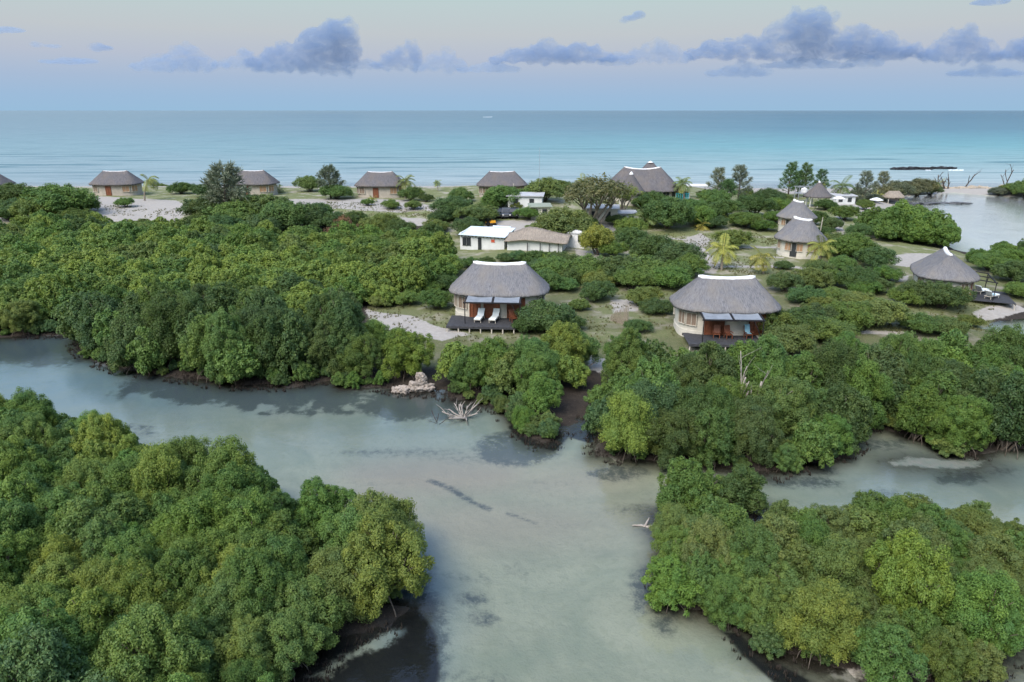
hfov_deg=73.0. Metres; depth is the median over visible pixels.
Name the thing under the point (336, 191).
coastal bush
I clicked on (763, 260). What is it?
coconut palm
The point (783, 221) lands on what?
window
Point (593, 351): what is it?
mangrove tree
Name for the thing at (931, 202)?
reef rock
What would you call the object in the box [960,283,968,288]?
window
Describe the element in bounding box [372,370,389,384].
mangrove tree
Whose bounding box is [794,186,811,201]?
tank stand
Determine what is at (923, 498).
mangrove tree
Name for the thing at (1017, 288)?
coastal bush
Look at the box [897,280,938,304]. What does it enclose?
coastal bush
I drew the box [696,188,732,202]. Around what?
coastal bush
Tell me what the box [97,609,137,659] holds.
mangrove tree
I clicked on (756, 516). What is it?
air roots
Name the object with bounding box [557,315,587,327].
coastal bush
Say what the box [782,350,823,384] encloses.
mangrove tree
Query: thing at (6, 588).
mangrove tree
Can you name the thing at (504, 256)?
coastal bush
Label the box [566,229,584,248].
kiosk
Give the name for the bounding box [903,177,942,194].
coastal bush
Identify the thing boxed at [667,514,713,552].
mangrove tree
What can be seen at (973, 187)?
bank
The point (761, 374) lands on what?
mangrove tree
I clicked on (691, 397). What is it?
mangrove tree
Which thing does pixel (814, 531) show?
mangrove tree
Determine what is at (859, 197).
coastal bush
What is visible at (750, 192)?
coastal bush
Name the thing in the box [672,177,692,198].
coconut palm
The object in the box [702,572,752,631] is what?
mangrove tree
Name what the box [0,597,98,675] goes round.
mangrove tree
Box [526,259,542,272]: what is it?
coastal bush
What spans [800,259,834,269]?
coastal bush
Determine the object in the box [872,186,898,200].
coastal bush
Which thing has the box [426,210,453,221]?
coastal bush
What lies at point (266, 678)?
mangrove tree
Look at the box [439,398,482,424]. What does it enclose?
driftwood
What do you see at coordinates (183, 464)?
mangrove tree
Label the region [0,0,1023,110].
sky
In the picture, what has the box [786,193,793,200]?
coastal bush
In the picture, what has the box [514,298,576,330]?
coastal bush
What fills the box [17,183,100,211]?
coastal bush
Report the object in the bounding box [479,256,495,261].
coastal bush
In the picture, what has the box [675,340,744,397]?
mangrove tree
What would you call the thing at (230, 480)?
mangrove tree
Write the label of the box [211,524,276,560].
mangrove tree
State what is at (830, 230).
coastal bush
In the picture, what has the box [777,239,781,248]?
window
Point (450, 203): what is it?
coastal bush
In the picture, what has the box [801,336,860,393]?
mangrove tree
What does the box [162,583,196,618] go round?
mangrove tree
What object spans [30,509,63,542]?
mangrove tree
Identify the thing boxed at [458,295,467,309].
window
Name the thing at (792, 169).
feathery tree
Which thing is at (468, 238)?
window
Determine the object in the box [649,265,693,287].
coastal bush
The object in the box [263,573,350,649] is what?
mangrove tree
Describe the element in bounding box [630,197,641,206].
coastal bush
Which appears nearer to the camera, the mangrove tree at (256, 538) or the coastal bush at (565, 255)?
the mangrove tree at (256, 538)
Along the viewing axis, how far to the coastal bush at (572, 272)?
86.11 m
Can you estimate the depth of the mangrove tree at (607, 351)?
56.82 m
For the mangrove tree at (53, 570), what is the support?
on the ground at (542, 554)
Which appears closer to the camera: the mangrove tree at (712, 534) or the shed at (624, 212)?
the mangrove tree at (712, 534)
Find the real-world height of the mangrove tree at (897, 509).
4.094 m
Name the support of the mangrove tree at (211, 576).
on the ground at (542, 554)
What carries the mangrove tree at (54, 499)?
on the ground at (542, 554)
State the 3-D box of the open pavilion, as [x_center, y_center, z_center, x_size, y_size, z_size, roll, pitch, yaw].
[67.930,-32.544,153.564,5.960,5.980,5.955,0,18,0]
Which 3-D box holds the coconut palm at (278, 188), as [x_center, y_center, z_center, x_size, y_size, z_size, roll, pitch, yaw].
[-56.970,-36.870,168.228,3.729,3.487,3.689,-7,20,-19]
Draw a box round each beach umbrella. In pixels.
[832,196,844,201]
[870,197,882,206]
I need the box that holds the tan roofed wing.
[504,226,571,251]
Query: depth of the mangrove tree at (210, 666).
26.36 m
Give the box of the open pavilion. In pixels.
[803,181,831,207]
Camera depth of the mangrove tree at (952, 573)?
30.55 m
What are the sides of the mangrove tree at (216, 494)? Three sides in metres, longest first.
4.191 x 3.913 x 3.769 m
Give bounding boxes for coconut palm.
[140,174,159,200]
[277,184,285,192]
[395,174,415,197]
[433,180,441,187]
[575,173,585,183]
[625,203,660,230]
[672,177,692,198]
[694,218,708,230]
[704,233,738,269]
[747,245,775,273]
[806,235,837,260]
[830,175,856,193]
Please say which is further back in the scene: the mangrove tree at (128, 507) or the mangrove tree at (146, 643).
the mangrove tree at (128, 507)
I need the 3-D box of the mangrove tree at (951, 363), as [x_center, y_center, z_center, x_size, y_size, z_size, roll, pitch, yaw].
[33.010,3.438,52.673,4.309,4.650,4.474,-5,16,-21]
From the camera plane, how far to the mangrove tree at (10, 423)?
43.38 m
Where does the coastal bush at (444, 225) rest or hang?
on the ground at (542, 554)
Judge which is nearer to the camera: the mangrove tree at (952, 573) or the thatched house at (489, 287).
the mangrove tree at (952, 573)
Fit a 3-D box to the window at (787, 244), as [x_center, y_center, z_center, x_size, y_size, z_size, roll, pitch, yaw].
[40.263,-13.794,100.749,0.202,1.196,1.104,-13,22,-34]
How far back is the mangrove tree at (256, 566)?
29.21 m
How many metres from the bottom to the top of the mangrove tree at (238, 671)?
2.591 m
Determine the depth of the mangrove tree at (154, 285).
64.11 m
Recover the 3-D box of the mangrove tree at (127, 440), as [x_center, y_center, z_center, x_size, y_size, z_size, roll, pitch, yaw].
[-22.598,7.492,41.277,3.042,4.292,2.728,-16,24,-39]
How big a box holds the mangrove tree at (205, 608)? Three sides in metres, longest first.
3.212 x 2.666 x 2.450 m
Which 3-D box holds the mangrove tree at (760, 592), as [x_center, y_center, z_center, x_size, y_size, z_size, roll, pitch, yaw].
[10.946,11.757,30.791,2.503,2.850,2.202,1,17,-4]
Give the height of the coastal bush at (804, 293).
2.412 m
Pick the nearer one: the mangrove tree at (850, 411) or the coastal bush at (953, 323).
the mangrove tree at (850, 411)
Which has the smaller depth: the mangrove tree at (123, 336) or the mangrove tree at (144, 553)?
the mangrove tree at (144, 553)
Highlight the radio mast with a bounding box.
[539,147,539,176]
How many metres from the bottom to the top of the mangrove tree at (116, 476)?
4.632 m
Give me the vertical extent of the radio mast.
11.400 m
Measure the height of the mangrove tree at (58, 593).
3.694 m
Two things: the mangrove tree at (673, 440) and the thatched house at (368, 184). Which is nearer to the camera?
the mangrove tree at (673, 440)
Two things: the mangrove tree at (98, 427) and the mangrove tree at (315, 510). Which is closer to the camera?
the mangrove tree at (315, 510)
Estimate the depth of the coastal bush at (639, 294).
77.31 m
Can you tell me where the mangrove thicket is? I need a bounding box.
[0,198,1023,565]
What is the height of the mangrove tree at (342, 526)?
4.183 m
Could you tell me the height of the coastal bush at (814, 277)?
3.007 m
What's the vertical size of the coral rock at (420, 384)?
1.927 m
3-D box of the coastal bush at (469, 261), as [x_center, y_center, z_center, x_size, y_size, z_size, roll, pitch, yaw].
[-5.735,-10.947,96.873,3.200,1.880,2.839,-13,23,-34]
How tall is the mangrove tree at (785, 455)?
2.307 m
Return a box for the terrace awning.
[684,184,707,197]
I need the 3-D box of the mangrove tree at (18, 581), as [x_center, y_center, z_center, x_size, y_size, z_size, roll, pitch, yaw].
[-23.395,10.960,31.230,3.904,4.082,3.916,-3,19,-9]
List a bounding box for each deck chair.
[508,309,516,320]
[713,324,720,338]
[723,325,732,338]
[744,326,752,338]
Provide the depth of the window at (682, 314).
68.28 m
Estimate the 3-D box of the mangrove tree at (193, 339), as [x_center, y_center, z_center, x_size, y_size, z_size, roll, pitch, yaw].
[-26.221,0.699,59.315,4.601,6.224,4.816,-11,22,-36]
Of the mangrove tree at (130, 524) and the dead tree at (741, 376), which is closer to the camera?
the mangrove tree at (130, 524)
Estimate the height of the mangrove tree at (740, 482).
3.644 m
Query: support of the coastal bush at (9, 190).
on the ground at (542, 554)
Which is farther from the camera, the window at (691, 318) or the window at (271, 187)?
the window at (271, 187)
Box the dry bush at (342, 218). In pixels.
[332,214,351,226]
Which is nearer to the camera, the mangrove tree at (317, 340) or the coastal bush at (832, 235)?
the mangrove tree at (317, 340)
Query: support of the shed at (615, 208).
on the ground at (542, 554)
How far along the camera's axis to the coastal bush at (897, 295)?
77.69 m
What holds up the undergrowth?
on the ground at (542, 554)
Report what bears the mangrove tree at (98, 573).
on the ground at (542, 554)
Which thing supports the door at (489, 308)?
in the thatched house at (489, 287)
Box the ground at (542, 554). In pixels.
[0,184,1023,681]
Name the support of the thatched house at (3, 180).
on the ground at (542, 554)
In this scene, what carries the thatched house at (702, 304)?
on the ground at (542, 554)
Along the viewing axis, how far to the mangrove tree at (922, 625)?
28.37 m
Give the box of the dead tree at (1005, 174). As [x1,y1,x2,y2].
[1001,163,1013,183]
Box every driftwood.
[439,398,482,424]
[632,518,651,527]
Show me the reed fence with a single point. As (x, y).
(618, 315)
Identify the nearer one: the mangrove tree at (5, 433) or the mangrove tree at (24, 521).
the mangrove tree at (24, 521)
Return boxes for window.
[121,186,129,191]
[131,185,137,191]
[259,186,266,191]
[268,185,273,191]
[359,187,364,193]
[390,187,396,193]
[454,294,457,307]
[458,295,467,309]
[462,237,466,245]
[467,237,470,245]
[678,309,686,323]
[685,311,697,325]
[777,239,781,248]
[781,218,785,225]
[784,242,791,250]
[796,243,803,251]
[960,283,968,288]
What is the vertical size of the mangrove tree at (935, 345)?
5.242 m
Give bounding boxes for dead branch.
[429,407,450,424]
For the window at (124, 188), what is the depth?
159.88 m
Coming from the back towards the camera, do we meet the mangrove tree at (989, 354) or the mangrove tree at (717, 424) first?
the mangrove tree at (989, 354)
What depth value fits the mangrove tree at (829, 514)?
34.56 m
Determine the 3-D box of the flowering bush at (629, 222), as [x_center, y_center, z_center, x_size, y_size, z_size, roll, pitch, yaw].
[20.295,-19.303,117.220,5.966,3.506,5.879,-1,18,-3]
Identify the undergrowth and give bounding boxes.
[0,319,1023,667]
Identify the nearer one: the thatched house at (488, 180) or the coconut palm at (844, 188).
the thatched house at (488, 180)
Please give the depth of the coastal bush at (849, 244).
98.61 m
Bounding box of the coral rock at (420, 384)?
[391,372,435,394]
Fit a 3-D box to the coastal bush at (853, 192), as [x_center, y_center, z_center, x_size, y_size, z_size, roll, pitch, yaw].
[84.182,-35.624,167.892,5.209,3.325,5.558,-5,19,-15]
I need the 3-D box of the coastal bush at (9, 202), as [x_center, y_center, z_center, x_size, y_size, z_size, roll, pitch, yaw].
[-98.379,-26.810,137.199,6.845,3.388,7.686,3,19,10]
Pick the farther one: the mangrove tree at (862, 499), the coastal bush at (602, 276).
the coastal bush at (602, 276)
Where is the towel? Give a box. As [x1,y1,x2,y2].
[744,324,751,333]
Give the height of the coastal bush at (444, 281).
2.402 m
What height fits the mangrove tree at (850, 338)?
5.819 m
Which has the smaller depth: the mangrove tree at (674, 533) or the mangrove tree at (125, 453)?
the mangrove tree at (674, 533)
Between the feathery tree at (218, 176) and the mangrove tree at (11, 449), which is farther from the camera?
the feathery tree at (218, 176)
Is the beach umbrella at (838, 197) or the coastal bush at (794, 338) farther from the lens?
the beach umbrella at (838, 197)
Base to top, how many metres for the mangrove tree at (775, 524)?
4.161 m
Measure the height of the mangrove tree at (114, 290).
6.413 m
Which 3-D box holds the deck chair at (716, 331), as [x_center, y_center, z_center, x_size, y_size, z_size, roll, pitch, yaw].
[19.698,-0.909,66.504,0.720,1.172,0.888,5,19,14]
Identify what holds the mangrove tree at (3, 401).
on the ground at (542, 554)
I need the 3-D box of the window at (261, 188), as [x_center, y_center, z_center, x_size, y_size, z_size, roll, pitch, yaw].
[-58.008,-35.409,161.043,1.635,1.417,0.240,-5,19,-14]
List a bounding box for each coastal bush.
[0,182,33,200]
[0,197,19,207]
[0,206,18,219]
[7,194,64,215]
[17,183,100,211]
[56,207,92,218]
[72,200,101,211]
[113,197,134,206]
[134,218,150,222]
[165,181,195,193]
[175,195,231,215]
[182,211,213,223]
[188,184,208,195]
[200,199,257,220]
[207,213,243,225]
[231,193,288,215]
[241,212,289,230]
[254,199,314,226]
[292,175,320,191]
[292,201,328,227]
[303,211,344,228]
[318,184,353,198]
[319,202,332,212]
[344,210,368,225]
[356,217,378,226]
[358,212,397,230]
[360,198,373,205]
[368,294,392,307]
[380,199,399,208]
[382,216,416,231]
[393,289,419,304]
[397,186,425,199]
[404,199,422,209]
[413,279,440,292]
[415,288,453,308]
[417,194,435,201]
[421,217,450,229]
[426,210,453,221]
[428,195,473,214]
[431,272,457,289]
[447,187,474,199]
[448,216,484,232]
[452,202,500,220]
[462,256,481,267]
[479,198,502,206]
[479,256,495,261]
[480,184,520,207]
[495,252,512,260]
[508,250,527,260]
[509,202,522,207]
[511,206,538,219]
[511,316,544,331]
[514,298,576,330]
[515,250,548,263]
[518,187,532,191]
[524,176,565,201]
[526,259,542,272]
[529,206,593,233]
[531,255,570,273]
[536,267,563,287]
[544,250,579,260]
[550,277,580,290]
[556,179,570,184]
[557,265,590,281]
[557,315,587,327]
[561,253,603,282]
[563,182,574,191]
[568,298,590,309]
[578,279,618,300]
[580,269,615,284]
[590,255,641,281]
[597,240,629,255]
[605,214,627,223]
[613,267,656,289]
[614,226,646,247]
[623,254,668,283]
[623,319,655,330]
[625,285,664,304]
[628,234,672,259]
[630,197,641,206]
[637,297,673,313]
[638,190,668,204]
[640,194,697,228]
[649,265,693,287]
[652,240,706,263]
[666,259,704,276]
[677,252,710,270]
[682,198,709,208]
[686,205,717,222]
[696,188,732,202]
[696,215,728,227]
[707,198,746,215]
[710,229,757,245]
[728,212,763,227]
[735,188,753,195]
[735,193,780,213]
[749,219,777,230]
[753,188,786,199]
[756,308,801,330]
[758,323,818,354]
[763,211,779,222]
[764,270,804,291]
[771,196,790,210]
[773,260,794,268]
[781,305,827,333]
[785,285,826,303]
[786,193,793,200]
[790,267,835,287]
[790,301,841,318]
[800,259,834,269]
[805,296,844,306]
[808,315,860,341]
[812,210,829,223]
[813,199,839,209]
[818,217,844,228]
[818,226,835,233]
[821,268,843,283]
[821,286,850,301]
[821,299,881,329]
[823,231,847,248]
[824,232,881,258]
[826,205,861,219]
[828,254,857,270]
[836,264,880,287]
[839,290,880,302]
[843,222,872,236]
[846,279,883,292]
[851,189,871,195]
[852,193,865,201]
[852,246,902,267]
[856,199,875,209]
[860,297,915,325]
[865,193,883,201]
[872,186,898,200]
[873,265,904,280]
[874,278,896,292]
[886,179,917,195]
[886,286,926,305]
[896,312,946,333]
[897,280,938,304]
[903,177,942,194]
[918,280,977,308]
[926,183,944,194]
[933,315,972,334]
[956,314,986,326]
[964,248,991,260]
[969,253,1012,270]
[981,248,1023,260]
[987,186,1007,194]
[989,259,1023,281]
[999,183,1017,193]
[1000,281,1023,296]
[1004,178,1023,196]
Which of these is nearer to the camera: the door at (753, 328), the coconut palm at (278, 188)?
the door at (753, 328)
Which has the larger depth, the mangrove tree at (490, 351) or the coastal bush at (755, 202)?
the coastal bush at (755, 202)
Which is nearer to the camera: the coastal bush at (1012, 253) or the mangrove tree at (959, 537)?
the mangrove tree at (959, 537)
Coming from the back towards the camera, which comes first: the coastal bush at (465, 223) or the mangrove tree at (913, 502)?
the coastal bush at (465, 223)
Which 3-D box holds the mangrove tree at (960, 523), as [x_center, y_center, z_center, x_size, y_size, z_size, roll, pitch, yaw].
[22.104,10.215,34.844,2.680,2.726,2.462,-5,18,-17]
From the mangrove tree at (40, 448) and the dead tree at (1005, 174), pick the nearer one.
the mangrove tree at (40, 448)
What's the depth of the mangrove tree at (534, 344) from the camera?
55.66 m
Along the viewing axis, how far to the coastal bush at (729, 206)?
127.65 m
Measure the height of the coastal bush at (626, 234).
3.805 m
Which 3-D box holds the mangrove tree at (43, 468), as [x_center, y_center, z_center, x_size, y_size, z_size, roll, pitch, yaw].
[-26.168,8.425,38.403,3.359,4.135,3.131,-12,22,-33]
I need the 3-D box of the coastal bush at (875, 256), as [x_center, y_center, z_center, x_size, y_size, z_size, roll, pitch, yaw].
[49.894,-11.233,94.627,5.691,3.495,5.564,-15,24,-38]
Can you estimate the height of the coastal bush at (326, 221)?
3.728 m
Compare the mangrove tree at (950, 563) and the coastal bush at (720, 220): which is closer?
the mangrove tree at (950, 563)
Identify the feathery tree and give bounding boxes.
[200,159,252,203]
[315,163,346,197]
[706,166,725,190]
[716,178,737,198]
[729,164,753,199]
[776,161,801,194]
[790,170,808,196]
[797,162,816,196]
[811,169,829,187]
[853,170,878,196]
[873,171,892,188]
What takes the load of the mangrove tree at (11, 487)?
on the ground at (542, 554)
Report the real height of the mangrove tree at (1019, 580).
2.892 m
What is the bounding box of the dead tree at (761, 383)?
[750,365,791,395]
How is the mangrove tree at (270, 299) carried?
on the ground at (542, 554)
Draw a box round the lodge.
[606,161,680,205]
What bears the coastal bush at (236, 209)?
on the ground at (542, 554)
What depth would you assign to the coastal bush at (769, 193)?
154.09 m
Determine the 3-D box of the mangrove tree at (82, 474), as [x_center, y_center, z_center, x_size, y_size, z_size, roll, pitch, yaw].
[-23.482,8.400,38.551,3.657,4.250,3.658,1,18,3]
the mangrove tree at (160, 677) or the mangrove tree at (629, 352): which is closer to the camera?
the mangrove tree at (160, 677)
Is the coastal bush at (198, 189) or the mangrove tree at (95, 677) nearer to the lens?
the mangrove tree at (95, 677)
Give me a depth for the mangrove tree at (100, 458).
39.86 m
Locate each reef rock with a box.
[889,166,932,169]
[907,201,972,203]
[929,166,956,168]
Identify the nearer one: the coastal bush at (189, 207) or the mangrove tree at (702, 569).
the mangrove tree at (702, 569)
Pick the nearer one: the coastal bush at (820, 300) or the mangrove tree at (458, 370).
the mangrove tree at (458, 370)
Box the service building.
[458,225,515,249]
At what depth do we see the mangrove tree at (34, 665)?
23.99 m
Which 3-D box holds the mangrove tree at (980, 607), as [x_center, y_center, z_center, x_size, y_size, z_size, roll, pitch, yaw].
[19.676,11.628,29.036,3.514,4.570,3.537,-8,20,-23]
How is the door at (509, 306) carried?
in the thatched house at (489, 287)
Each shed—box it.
[506,192,544,208]
[528,203,552,218]
[586,204,619,223]
[618,210,636,218]
[830,193,857,203]
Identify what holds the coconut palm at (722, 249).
on the ground at (542, 554)
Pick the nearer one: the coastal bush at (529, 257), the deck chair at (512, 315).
the deck chair at (512, 315)
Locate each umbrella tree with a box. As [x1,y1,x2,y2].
[562,172,635,225]
[610,186,642,209]
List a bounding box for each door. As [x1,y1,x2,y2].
[105,186,111,195]
[373,188,378,197]
[469,303,480,316]
[478,238,481,249]
[484,298,499,317]
[507,298,524,317]
[569,235,573,246]
[704,319,724,334]
[748,314,765,335]
[789,243,796,256]
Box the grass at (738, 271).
[102,202,994,342]
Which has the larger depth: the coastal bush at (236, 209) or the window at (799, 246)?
the coastal bush at (236, 209)
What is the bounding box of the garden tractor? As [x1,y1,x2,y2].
[485,218,496,225]
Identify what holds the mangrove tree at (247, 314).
on the ground at (542, 554)
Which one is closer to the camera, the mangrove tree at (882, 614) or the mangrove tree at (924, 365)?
the mangrove tree at (882, 614)
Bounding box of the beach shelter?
[882,191,904,203]
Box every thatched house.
[0,174,15,185]
[89,170,143,195]
[236,170,279,194]
[354,171,403,197]
[446,261,549,333]
[476,171,527,196]
[669,275,781,351]
[774,216,827,258]
[776,199,817,230]
[910,246,1015,310]
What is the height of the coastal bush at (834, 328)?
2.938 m
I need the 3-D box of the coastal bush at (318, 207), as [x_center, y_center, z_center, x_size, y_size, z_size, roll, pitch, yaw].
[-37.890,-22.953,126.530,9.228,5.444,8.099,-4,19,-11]
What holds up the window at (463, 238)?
in the service building
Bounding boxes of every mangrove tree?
[0,299,48,333]
[0,394,6,406]
[0,408,45,434]
[0,426,15,440]
[0,434,47,472]
[0,459,21,481]
[0,472,48,516]
[0,496,42,538]
[0,528,43,590]
[0,579,45,606]
[0,590,45,621]
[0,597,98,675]
[0,603,17,660]
[0,621,105,681]
[2,552,27,586]
[5,386,60,415]
[9,575,82,616]
[10,413,62,453]
[11,268,49,292]
[11,457,63,487]
[14,439,51,463]
[15,402,61,427]
[17,472,53,491]
[20,551,82,592]
[26,532,84,575]
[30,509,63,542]
[34,481,86,539]
[41,485,72,497]
[46,435,82,464]
[51,494,122,555]
[53,457,112,491]
[65,291,122,349]
[65,585,131,656]
[66,409,110,431]
[68,480,115,511]
[69,411,131,453]
[72,554,127,596]
[73,653,112,681]
[77,512,139,570]
[77,669,110,681]
[85,527,163,568]
[87,601,211,681]
[90,456,114,467]
[97,448,150,492]
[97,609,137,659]
[101,283,126,305]
[102,290,146,324]
[102,312,155,374]
[104,557,179,618]
[106,491,157,528]
[112,432,145,461]
[113,447,140,465]
[113,487,142,501]
[113,537,163,582]
[120,520,143,535]
[126,439,197,514]
[131,276,171,309]
[133,459,198,489]
[135,487,183,528]
[139,294,196,364]
[140,288,179,318]
[140,512,174,551]
[144,538,218,606]
[148,668,206,681]
[156,524,195,552]
[157,489,239,546]
[159,290,205,337]
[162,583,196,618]
[164,433,212,475]
[166,671,195,681]
[175,520,236,588]
[177,313,216,382]
[179,486,203,499]
[183,282,209,310]
[184,434,271,492]
[185,597,228,640]
[187,567,264,638]
[188,672,212,681]
[189,638,225,681]
[197,543,260,596]
[199,460,273,498]
[200,305,257,384]
[203,280,241,314]
[203,488,231,503]
[205,614,276,681]
[210,544,304,619]
[211,486,281,546]
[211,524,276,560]
[219,651,279,681]
[224,489,255,504]
[229,301,279,363]
[230,289,261,320]
[242,315,295,382]
[244,285,287,312]
[250,608,332,681]
[256,671,274,681]
[259,531,312,577]
[262,508,319,558]
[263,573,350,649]
[264,490,304,528]
[267,306,314,370]
[291,475,356,547]
[302,319,346,378]
[304,291,364,327]
[305,541,382,623]
[312,502,368,552]
[315,285,365,322]
[316,290,368,366]
[335,332,385,378]
[340,487,425,543]
[341,503,434,619]
[347,370,364,388]
[364,319,389,344]
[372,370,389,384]
[380,327,434,381]
[445,347,485,389]
[466,335,514,390]
[493,394,509,413]
[511,351,558,391]
[511,404,536,428]
[514,333,560,387]
[521,371,563,414]
[539,320,589,363]
[570,330,602,362]
[598,389,662,463]
[600,326,647,382]
[602,328,651,376]
[612,355,681,408]
[625,375,681,455]
[640,553,704,616]
[644,407,710,469]
[648,500,688,539]
[649,524,707,559]
[655,455,724,514]
[662,378,712,434]
[665,352,698,387]
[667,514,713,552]
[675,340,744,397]
[677,550,723,607]
[679,512,741,569]
[688,406,738,471]
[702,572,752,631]
[703,380,737,426]
[707,374,747,405]
[709,549,758,579]
[713,464,769,514]
[723,519,797,578]
[727,339,765,386]
[730,399,784,467]
[731,392,785,438]
[731,574,785,631]
[743,375,817,438]
[744,362,774,384]
[747,333,791,381]
[752,340,792,360]
[754,498,799,532]
[754,513,800,564]
[758,560,804,614]
[770,442,802,473]
[773,576,866,669]
[780,537,827,600]
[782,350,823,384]
[783,354,826,401]
[784,506,829,535]
[788,512,829,548]
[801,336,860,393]
[802,533,873,593]
[810,412,853,454]
[810,502,869,540]
[813,387,866,422]
[817,381,873,455]
[830,330,870,357]
[834,504,894,547]
[841,352,895,428]
[843,586,875,627]
[843,622,929,681]
[844,531,875,552]
[846,489,888,507]
[850,576,884,617]
[852,547,878,575]
[856,604,918,654]
[861,342,910,407]
[862,526,955,624]
[866,495,923,539]
[870,331,920,363]
[873,517,937,565]
[887,492,921,509]
[895,382,943,445]
[901,606,950,661]
[904,351,950,386]
[905,511,957,567]
[908,369,966,409]
[909,366,970,398]
[910,493,933,504]
[911,336,948,357]
[912,502,946,532]
[916,622,983,681]
[925,394,996,457]
[930,545,956,572]
[933,565,1023,662]
[935,356,971,389]
[937,518,976,568]
[942,504,983,533]
[943,566,959,623]
[944,358,977,374]
[944,515,971,536]
[950,554,970,571]
[952,499,993,516]
[958,524,1023,578]
[958,555,1023,594]
[961,638,1008,681]
[962,509,1007,534]
[964,341,1021,369]
[970,322,1023,369]
[974,373,1008,443]
[975,370,1023,459]
[997,363,1018,372]
[997,365,1023,445]
[999,517,1023,536]
[1003,561,1023,581]
[1009,576,1023,623]
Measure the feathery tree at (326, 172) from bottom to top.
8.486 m
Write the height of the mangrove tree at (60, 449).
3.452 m
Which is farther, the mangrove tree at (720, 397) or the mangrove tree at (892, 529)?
the mangrove tree at (720, 397)
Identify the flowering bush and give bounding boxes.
[578,222,614,254]
[613,217,648,230]
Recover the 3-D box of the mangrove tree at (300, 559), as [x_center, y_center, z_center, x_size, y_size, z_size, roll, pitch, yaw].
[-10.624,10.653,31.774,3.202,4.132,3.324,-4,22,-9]
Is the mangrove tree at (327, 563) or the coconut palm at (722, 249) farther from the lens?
the coconut palm at (722, 249)
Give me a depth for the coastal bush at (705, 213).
122.11 m
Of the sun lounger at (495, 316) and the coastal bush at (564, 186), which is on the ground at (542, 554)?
the coastal bush at (564, 186)
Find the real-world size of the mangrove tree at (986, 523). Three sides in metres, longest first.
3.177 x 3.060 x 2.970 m
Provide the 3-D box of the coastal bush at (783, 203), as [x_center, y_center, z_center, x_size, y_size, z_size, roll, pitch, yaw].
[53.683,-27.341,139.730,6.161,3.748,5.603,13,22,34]
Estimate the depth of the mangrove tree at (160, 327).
60.10 m
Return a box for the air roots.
[14,330,1023,681]
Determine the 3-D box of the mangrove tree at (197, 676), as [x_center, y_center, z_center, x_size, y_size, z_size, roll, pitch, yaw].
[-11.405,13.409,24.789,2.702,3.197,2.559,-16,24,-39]
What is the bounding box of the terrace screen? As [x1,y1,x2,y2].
[675,191,689,199]
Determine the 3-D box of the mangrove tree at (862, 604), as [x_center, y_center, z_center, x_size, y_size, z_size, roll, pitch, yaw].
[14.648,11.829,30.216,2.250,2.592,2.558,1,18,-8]
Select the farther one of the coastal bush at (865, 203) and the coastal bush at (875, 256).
the coastal bush at (865, 203)
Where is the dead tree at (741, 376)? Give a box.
[728,349,757,397]
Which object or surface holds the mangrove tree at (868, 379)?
on the ground at (542, 554)
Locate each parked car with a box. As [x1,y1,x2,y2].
[493,207,503,217]
[501,207,510,218]
[509,207,518,218]
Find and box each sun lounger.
[474,308,484,322]
[489,308,499,322]
[974,285,988,293]
[984,290,999,299]
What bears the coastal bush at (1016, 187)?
on the ground at (542, 554)
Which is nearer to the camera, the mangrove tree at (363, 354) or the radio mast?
the mangrove tree at (363, 354)
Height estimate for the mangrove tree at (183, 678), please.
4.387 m
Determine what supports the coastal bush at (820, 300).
on the ground at (542, 554)
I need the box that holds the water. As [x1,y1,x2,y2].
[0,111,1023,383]
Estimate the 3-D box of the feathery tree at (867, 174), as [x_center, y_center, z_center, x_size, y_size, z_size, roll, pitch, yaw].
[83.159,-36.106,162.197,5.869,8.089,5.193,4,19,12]
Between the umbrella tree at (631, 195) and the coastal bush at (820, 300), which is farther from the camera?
the umbrella tree at (631, 195)
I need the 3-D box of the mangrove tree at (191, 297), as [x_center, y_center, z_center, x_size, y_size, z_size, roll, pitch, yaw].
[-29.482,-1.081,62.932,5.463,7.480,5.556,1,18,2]
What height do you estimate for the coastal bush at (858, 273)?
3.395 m
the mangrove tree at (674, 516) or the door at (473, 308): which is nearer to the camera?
the mangrove tree at (674, 516)
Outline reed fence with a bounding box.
[610,306,628,323]
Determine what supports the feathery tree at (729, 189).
on the ground at (542, 554)
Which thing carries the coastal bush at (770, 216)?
on the ground at (542, 554)
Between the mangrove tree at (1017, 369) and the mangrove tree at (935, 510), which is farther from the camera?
the mangrove tree at (1017, 369)
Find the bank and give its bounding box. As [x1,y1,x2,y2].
[941,184,1002,188]
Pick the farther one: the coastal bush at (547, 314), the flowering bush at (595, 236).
the flowering bush at (595, 236)
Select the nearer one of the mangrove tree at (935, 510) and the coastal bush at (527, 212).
the mangrove tree at (935, 510)
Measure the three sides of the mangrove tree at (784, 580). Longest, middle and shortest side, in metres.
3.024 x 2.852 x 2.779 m
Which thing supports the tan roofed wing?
on the ground at (542, 554)
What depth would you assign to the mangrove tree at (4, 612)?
26.06 m
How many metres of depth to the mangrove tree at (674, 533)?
33.53 m
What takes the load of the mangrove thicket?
on the ground at (542, 554)
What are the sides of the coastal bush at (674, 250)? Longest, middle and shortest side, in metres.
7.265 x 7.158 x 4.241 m
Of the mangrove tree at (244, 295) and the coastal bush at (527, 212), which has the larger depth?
the coastal bush at (527, 212)
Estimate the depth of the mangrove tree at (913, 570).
29.12 m
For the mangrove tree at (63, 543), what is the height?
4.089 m
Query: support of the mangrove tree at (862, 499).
on the ground at (542, 554)
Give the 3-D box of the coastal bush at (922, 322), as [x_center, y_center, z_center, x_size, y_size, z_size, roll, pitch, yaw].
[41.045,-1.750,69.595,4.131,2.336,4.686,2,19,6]
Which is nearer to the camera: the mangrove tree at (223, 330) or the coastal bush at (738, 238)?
the mangrove tree at (223, 330)
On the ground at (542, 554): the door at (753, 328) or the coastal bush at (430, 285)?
the coastal bush at (430, 285)

